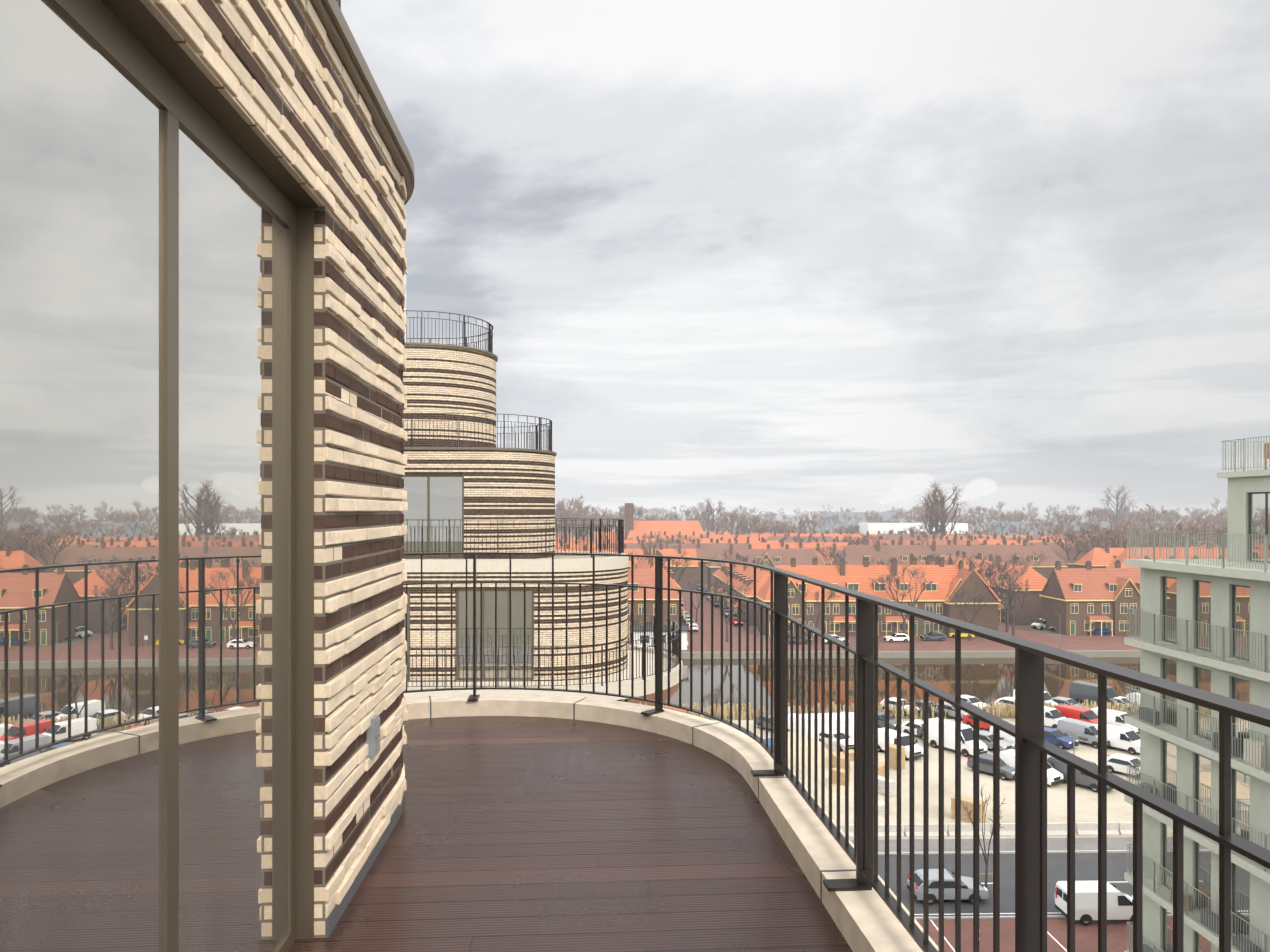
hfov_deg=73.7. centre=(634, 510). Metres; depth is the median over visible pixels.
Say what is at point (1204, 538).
tree
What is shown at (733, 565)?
tree
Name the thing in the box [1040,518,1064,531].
tree
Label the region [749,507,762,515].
tree
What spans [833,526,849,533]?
tree
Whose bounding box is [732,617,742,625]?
vehicle
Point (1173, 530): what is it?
tree
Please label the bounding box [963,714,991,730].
vehicle
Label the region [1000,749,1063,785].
vehicle
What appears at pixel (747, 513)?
tree
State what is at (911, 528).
tree
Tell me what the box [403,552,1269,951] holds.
railing
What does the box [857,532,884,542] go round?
tree
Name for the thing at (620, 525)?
wing rail
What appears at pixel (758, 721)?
vehicle
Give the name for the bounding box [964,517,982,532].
tree
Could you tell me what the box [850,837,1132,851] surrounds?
sidewalk
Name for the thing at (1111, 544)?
tree
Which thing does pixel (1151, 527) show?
tree
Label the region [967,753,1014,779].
vehicle
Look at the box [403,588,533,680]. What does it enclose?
wing window
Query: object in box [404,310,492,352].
wing rail
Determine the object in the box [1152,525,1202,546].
tree
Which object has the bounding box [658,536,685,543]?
tree
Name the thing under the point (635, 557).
tree
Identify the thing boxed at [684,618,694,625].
vehicle
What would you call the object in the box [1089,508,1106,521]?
tree
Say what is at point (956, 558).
tree
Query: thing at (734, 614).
vehicle
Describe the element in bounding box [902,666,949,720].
tree
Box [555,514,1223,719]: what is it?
ground
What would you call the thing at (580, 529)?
tree
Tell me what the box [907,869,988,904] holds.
vehicle
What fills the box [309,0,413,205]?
coping
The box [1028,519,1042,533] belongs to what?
tree
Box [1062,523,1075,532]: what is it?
tree
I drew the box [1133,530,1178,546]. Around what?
tree
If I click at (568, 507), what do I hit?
tree
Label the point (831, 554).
tree
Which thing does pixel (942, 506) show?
tree
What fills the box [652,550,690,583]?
tree
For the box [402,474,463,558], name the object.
wing window
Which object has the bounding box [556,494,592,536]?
tree
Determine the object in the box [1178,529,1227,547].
tree
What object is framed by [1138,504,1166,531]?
tree
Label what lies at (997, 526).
tree
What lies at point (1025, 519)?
tree
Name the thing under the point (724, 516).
tree
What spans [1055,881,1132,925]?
vehicle
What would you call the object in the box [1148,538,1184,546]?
tree
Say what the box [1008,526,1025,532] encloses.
tree
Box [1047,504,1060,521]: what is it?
tree
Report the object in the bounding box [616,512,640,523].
tree
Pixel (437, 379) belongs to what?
brick wall
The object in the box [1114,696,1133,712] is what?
vehicle
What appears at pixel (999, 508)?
tree
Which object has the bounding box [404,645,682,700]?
balcony
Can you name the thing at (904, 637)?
vehicle
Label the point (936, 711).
vehicle
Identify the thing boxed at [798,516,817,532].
tree
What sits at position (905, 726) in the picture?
vehicle
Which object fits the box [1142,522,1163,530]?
tree
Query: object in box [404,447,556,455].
roof edge
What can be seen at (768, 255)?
sky
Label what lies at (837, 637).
vehicle
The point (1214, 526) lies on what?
tree
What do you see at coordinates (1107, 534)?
tree
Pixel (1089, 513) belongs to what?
tree
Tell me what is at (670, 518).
tree
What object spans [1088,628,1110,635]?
vehicle
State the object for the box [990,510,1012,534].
tree
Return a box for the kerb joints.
[429,696,855,901]
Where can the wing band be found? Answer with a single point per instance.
(566, 563)
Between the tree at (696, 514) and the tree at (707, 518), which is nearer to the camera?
the tree at (707, 518)
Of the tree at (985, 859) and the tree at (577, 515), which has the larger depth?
the tree at (577, 515)
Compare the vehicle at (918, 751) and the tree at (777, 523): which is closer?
the vehicle at (918, 751)
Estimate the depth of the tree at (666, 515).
762.98 m
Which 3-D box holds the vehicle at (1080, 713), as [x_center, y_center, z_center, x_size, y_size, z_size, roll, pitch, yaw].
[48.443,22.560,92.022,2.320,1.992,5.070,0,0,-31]
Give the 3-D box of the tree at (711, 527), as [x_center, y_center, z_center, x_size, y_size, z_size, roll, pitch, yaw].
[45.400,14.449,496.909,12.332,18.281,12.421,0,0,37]
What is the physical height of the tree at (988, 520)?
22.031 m
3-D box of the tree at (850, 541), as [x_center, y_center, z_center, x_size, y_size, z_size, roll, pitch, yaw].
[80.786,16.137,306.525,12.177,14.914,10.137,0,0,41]
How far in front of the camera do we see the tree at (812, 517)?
781.18 m
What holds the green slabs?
on the grey pavement
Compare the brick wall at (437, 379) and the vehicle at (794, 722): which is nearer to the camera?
the brick wall at (437, 379)
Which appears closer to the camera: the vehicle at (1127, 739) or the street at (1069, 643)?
the vehicle at (1127, 739)
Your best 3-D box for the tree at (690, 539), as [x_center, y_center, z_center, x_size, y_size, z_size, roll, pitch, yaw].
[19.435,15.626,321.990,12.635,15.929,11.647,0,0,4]
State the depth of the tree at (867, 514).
823.92 m
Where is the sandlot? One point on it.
(1119, 809)
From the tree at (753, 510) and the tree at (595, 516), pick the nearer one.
the tree at (595, 516)
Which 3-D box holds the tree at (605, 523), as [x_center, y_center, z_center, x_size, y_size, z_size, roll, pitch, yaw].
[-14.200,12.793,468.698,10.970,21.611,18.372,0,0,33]
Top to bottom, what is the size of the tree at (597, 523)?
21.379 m
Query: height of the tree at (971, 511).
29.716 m
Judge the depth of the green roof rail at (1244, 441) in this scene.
30.48 m
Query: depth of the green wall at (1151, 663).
29.49 m
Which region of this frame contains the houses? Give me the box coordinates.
[555,529,1227,637]
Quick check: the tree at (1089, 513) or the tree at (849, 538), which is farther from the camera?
the tree at (1089, 513)
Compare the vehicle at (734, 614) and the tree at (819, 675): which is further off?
the vehicle at (734, 614)
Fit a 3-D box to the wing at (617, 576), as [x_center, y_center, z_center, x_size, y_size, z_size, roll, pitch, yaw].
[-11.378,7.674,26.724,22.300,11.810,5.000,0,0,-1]
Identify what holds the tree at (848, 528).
on the ground
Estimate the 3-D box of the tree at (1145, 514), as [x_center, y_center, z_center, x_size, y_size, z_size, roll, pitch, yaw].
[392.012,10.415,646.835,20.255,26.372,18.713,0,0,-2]
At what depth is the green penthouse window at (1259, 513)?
29.65 m
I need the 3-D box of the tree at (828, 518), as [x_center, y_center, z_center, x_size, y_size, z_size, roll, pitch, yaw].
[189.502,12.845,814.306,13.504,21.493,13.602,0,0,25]
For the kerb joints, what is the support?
on the kerb at (866, 921)
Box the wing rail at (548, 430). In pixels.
[402,413,551,450]
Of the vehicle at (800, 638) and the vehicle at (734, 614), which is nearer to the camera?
the vehicle at (800, 638)
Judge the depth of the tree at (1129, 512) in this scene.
926.10 m
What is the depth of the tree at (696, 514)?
595.49 m
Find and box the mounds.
[769,727,878,795]
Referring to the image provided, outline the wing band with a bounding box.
[404,551,628,571]
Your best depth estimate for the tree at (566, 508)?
604.39 m
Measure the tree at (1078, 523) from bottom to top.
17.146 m
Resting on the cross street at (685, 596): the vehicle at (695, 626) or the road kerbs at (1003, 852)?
the vehicle at (695, 626)
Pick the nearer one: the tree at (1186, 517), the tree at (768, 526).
the tree at (768, 526)
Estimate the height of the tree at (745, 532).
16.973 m
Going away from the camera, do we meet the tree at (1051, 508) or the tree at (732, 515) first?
the tree at (732, 515)
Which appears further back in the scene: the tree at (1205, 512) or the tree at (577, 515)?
the tree at (1205, 512)
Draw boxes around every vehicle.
[681,611,688,617]
[681,615,689,622]
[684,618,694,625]
[687,623,697,631]
[723,609,732,616]
[727,613,737,620]
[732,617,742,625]
[756,714,773,729]
[788,634,811,643]
[788,713,799,732]
[819,730,853,751]
[825,634,844,643]
[878,711,902,729]
[878,727,922,759]
[880,697,919,715]
[883,633,908,642]
[901,719,922,734]
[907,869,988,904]
[915,699,947,717]
[917,726,922,739]
[920,632,946,640]
[929,717,986,756]
[936,702,968,719]
[949,631,973,637]
[961,695,990,710]
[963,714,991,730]
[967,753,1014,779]
[979,730,1014,750]
[989,726,1014,744]
[994,697,1014,706]
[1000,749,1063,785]
[1013,689,1057,705]
[1031,618,1045,629]
[1044,706,1065,728]
[1044,727,1078,748]
[1047,756,1113,791]
[1051,696,1085,707]
[1055,704,1107,723]
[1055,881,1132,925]
[1057,718,1109,747]
[1069,681,1120,709]
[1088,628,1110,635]
[1091,707,1139,733]
[1093,724,1139,754]
[1107,754,1139,778]
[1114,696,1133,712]
[1126,692,1139,703]
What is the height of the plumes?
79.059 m
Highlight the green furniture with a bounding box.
[1264,443,1268,469]
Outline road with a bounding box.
[878,853,1132,916]
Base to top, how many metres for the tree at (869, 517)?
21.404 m
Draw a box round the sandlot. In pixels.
[712,719,1139,839]
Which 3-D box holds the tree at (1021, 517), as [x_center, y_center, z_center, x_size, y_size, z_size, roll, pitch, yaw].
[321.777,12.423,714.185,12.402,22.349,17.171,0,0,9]
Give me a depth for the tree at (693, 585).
179.10 m
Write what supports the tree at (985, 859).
on the road
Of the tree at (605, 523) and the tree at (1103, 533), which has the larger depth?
the tree at (605, 523)
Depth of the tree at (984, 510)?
764.03 m
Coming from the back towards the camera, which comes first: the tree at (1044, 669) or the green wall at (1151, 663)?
the tree at (1044, 669)
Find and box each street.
[628,636,1139,651]
[681,590,759,636]
[998,621,1049,635]
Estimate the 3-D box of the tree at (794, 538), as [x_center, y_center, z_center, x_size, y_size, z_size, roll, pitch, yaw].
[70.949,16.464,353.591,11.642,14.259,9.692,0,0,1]
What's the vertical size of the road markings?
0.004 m
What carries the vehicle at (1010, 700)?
on the ground
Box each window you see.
[0,0,295,951]
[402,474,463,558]
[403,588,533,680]
[1163,576,1249,951]
[1248,492,1269,562]
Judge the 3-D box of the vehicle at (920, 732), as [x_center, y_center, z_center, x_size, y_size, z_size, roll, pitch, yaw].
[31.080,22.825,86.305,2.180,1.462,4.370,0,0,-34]
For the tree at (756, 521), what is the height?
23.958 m
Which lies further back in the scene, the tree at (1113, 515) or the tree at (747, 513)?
the tree at (747, 513)
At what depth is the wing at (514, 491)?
25.97 m
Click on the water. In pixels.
(987, 680)
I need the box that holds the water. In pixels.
[628,657,1139,714]
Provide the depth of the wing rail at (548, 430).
26.02 m
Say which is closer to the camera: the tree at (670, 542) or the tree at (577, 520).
the tree at (670, 542)
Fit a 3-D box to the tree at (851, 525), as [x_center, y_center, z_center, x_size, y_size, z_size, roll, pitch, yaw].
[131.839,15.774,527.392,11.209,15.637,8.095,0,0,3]
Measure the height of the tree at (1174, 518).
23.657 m
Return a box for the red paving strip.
[916,918,1132,951]
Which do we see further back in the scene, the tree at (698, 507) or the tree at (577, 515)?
the tree at (698, 507)
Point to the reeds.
(1006, 711)
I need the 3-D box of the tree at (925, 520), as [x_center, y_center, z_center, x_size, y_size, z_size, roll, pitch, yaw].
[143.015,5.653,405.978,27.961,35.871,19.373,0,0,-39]
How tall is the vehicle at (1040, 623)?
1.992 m
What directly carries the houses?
on the ground
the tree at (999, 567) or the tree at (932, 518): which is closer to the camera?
the tree at (999, 567)
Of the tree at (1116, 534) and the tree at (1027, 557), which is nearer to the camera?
the tree at (1027, 557)
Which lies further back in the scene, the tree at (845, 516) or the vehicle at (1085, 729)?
the tree at (845, 516)
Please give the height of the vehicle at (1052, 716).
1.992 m
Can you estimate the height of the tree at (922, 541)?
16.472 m
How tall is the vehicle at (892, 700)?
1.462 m
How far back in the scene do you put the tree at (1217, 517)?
591.03 m
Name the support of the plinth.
on the deck
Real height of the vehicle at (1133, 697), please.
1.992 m
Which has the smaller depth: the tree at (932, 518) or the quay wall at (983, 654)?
the quay wall at (983, 654)
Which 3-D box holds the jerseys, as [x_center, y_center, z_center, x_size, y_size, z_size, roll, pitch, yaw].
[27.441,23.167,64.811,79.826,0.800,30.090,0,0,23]
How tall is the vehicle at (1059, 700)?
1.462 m
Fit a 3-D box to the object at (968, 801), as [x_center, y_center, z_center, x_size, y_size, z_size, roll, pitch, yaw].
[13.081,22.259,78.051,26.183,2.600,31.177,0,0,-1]
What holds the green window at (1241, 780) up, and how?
attached to the green wall at (1151, 663)
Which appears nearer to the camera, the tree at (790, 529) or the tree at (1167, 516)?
the tree at (790, 529)
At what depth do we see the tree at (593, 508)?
565.34 m
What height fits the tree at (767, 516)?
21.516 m
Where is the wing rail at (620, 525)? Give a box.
[403,518,624,558]
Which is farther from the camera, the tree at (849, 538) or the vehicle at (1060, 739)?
the tree at (849, 538)
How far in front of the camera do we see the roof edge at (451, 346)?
27.32 m
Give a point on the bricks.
(195, 24)
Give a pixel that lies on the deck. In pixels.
(524, 834)
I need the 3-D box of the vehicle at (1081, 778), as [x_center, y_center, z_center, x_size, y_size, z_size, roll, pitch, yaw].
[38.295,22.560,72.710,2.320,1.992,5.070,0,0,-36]
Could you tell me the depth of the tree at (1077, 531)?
311.94 m
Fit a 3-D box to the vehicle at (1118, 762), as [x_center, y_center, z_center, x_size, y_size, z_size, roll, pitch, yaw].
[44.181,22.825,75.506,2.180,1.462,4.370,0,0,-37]
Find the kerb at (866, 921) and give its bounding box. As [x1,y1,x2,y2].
[405,694,938,951]
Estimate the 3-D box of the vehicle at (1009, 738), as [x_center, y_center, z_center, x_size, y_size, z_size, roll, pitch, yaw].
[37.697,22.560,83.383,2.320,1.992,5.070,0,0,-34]
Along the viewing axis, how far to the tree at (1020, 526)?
570.92 m
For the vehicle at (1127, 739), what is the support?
on the sandlot
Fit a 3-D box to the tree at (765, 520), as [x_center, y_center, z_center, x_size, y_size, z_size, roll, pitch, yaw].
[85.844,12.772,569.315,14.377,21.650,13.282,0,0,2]
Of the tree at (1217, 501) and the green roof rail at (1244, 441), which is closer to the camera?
the green roof rail at (1244, 441)
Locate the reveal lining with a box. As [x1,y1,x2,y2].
[101,0,318,938]
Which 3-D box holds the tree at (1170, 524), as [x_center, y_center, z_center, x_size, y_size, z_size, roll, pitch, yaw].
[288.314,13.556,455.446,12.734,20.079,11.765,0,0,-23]
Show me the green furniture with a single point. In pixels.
(1265, 453)
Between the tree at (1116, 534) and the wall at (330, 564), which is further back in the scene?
the tree at (1116, 534)
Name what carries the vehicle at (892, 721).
on the sandlot
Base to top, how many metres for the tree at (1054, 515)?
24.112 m
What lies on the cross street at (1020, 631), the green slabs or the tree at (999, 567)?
the tree at (999, 567)
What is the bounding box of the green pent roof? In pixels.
[1217,469,1269,477]
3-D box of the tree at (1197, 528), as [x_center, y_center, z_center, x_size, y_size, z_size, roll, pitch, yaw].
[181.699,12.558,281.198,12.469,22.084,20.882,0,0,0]
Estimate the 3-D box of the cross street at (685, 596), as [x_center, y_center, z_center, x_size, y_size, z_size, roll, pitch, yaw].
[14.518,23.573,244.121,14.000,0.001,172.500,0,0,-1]
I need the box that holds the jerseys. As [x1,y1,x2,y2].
[840,822,1132,837]
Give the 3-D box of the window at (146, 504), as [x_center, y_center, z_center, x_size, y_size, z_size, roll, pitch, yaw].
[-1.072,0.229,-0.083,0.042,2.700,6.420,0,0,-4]
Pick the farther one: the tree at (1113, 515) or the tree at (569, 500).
the tree at (1113, 515)
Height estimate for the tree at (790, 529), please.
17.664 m
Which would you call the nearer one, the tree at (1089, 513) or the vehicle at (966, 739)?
the vehicle at (966, 739)
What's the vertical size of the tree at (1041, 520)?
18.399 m
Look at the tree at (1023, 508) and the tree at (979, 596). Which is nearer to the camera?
the tree at (979, 596)
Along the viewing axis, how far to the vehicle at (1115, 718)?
89.79 m
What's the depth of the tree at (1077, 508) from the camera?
1549.80 m
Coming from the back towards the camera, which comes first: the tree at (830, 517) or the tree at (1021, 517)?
the tree at (830, 517)
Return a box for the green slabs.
[1124,559,1269,951]
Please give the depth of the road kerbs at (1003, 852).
58.08 m
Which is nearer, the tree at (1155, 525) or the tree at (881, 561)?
the tree at (881, 561)
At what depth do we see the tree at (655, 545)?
259.50 m
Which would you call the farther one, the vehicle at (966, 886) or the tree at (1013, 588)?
the tree at (1013, 588)
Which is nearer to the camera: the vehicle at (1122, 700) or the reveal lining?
the reveal lining
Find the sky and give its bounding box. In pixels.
[341,0,1269,513]
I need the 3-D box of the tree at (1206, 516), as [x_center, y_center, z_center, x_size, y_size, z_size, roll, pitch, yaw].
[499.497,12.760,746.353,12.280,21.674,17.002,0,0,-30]
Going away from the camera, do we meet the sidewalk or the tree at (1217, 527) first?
the sidewalk
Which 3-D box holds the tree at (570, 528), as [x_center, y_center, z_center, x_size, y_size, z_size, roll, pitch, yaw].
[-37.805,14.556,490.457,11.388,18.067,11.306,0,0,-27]
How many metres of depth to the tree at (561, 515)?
435.88 m
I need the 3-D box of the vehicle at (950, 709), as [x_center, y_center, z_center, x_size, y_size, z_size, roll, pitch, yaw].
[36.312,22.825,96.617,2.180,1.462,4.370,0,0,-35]
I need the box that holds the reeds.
[638,699,1139,719]
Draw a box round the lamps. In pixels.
[685,614,1087,754]
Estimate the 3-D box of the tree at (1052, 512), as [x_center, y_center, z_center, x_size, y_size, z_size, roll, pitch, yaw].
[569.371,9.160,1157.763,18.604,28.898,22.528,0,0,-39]
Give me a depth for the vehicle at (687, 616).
177.75 m
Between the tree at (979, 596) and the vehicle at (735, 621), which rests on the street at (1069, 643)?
the tree at (979, 596)
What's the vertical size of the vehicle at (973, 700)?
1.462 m
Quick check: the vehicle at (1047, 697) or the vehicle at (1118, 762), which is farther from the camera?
the vehicle at (1047, 697)
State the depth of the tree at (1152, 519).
608.29 m
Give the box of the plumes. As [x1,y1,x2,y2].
[878,474,995,504]
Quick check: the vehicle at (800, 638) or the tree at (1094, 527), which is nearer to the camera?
the vehicle at (800, 638)
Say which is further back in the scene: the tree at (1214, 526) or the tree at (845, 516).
the tree at (845, 516)
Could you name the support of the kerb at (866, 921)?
on the slab
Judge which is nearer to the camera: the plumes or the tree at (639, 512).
the tree at (639, 512)
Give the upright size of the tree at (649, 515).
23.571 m
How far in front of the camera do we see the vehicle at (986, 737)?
82.96 m
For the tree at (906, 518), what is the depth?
764.08 m
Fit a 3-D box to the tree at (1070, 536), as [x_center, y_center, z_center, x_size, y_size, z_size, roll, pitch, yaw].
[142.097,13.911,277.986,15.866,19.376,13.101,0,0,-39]
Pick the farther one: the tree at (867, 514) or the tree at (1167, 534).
the tree at (867, 514)
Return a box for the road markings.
[914,881,1126,951]
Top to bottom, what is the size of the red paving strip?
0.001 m
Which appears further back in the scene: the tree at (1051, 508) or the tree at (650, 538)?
the tree at (1051, 508)
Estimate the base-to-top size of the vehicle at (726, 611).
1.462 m
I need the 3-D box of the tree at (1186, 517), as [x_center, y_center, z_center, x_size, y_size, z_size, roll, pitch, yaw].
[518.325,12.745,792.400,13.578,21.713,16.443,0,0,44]
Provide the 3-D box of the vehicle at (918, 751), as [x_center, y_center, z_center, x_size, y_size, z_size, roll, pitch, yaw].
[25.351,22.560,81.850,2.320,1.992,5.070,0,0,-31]
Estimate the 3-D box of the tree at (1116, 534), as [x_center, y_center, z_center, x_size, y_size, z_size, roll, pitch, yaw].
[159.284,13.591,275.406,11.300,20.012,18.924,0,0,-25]
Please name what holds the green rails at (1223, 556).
on the green slabs
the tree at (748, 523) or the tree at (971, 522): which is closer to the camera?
the tree at (748, 523)
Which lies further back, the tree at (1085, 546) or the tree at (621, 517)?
the tree at (621, 517)
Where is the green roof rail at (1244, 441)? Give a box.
[1221,436,1269,471]
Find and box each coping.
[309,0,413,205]
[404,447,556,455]
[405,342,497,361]
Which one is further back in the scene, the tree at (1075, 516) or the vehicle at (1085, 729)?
the tree at (1075, 516)
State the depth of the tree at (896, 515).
882.60 m
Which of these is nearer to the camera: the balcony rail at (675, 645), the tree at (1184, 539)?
the balcony rail at (675, 645)
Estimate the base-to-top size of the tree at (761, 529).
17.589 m
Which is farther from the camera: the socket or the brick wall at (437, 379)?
the brick wall at (437, 379)
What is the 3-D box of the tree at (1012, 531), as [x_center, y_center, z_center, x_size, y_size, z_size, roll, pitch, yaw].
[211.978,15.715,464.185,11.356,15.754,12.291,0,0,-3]
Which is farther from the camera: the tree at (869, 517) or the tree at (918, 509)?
the tree at (918, 509)
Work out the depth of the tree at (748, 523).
452.80 m
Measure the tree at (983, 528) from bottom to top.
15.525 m
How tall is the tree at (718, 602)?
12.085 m
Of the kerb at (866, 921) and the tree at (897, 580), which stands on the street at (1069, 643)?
the tree at (897, 580)
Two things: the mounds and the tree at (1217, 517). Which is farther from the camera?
the tree at (1217, 517)
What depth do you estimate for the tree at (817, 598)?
151.46 m
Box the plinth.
[325,793,403,937]
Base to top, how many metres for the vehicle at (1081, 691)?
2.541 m
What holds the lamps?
on the ground
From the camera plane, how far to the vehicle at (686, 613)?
184.74 m
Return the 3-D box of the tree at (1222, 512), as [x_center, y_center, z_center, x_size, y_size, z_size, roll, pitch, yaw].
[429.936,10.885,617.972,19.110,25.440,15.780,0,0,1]
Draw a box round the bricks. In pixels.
[154,0,407,918]
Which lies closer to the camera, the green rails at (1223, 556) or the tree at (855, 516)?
the green rails at (1223, 556)
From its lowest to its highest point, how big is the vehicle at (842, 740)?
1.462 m
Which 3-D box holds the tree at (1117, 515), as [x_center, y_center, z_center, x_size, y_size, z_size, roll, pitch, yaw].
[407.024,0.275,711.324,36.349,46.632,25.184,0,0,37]
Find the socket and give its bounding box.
[365,715,379,756]
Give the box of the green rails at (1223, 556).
[1126,530,1269,951]
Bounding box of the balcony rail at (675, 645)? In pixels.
[405,613,678,687]
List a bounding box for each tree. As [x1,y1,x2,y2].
[555,497,584,532]
[555,500,579,517]
[555,510,565,531]
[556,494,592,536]
[562,521,579,535]
[566,504,589,519]
[566,507,589,533]
[570,520,592,535]
[572,514,590,536]
[575,506,600,536]
[586,516,603,531]
[591,510,607,530]
[601,517,624,531]
[614,549,649,568]
[616,505,645,520]
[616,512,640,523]
[642,511,658,520]
[642,533,664,543]
[645,539,677,548]
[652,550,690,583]
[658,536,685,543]
[662,513,681,520]
[663,510,676,519]
[671,535,700,542]
[673,505,688,519]
[683,509,706,522]
[687,581,714,621]
[693,502,705,518]
[697,579,749,641]
[698,499,727,531]
[702,521,723,531]
[716,548,748,575]
[720,509,745,532]
[723,511,738,530]
[728,512,761,532]
[729,527,750,536]
[737,509,751,523]
[740,516,757,532]
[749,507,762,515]
[753,515,771,526]
[755,521,776,532]
[755,523,785,532]
[764,513,775,522]
[770,520,787,530]
[776,522,794,532]
[791,586,842,627]
[792,534,818,541]
[793,668,820,706]
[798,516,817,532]
[801,513,816,532]
[816,544,847,564]
[821,516,833,531]
[826,513,839,527]
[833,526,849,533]
[837,512,850,530]
[839,524,855,530]
[840,533,858,541]
[844,537,867,544]
[845,525,858,533]
[847,513,861,525]
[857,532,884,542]
[864,511,878,522]
[865,514,883,522]
[868,564,932,632]
[869,556,902,564]
[891,512,902,521]
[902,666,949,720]
[904,513,917,522]
[907,524,932,533]
[913,488,960,533]
[914,536,929,544]
[915,507,925,522]
[917,548,974,564]
[918,480,971,535]
[919,493,953,533]
[948,585,996,640]
[958,516,977,530]
[961,786,1004,887]
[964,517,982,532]
[967,553,1025,593]
[968,506,981,527]
[972,526,991,533]
[975,559,1030,631]
[979,506,994,535]
[979,523,997,535]
[980,513,994,535]
[988,571,1032,635]
[989,523,1004,533]
[990,502,1005,516]
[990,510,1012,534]
[1001,658,1058,678]
[1006,549,1048,568]
[1007,521,1032,532]
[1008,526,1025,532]
[1008,526,1026,534]
[1010,513,1023,521]
[1022,502,1033,519]
[1024,516,1037,521]
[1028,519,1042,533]
[1031,518,1048,533]
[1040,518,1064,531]
[1046,508,1060,519]
[1046,512,1069,530]
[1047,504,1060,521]
[1047,524,1090,560]
[1055,511,1077,532]
[1061,525,1095,536]
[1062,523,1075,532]
[1066,505,1080,513]
[1074,527,1111,546]
[1074,534,1109,555]
[1075,520,1088,530]
[1083,524,1126,546]
[1084,507,1108,527]
[1084,516,1139,538]
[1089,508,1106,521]
[1098,485,1139,530]
[1101,522,1156,547]
[1107,527,1151,547]
[1108,509,1124,518]
[1118,509,1134,519]
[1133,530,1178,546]
[1134,509,1160,522]
[1136,510,1164,526]
[1137,527,1190,546]
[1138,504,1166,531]
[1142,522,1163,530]
[1142,523,1163,532]
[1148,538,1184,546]
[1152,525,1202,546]
[1157,518,1184,530]
[1157,524,1189,538]
[1161,511,1179,527]
[1162,517,1215,546]
[1166,511,1180,524]
[1170,521,1214,535]
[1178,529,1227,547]
[1180,514,1194,523]
[1182,532,1218,545]
[1189,509,1208,526]
[1190,513,1209,525]
[1195,511,1219,528]
[1199,524,1227,538]
[1201,513,1224,527]
[1205,523,1226,531]
[1210,496,1227,511]
[1210,509,1226,523]
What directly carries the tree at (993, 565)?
on the cross street at (1020, 631)
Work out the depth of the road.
54.86 m
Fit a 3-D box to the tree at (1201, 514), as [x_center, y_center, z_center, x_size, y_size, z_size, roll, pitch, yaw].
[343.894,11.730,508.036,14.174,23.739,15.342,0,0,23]
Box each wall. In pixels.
[140,0,401,937]
[671,650,1139,658]
[1140,568,1269,951]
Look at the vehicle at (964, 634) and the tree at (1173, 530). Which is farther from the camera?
the tree at (1173, 530)
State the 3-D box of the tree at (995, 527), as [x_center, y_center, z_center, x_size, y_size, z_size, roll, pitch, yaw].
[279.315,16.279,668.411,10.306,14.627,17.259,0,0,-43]
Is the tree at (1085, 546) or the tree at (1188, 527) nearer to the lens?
the tree at (1085, 546)
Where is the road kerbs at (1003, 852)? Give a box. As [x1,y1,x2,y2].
[878,850,1131,919]
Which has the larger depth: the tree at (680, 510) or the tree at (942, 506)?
the tree at (680, 510)
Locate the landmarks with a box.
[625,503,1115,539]
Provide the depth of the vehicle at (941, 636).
152.94 m
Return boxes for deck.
[288,716,852,951]

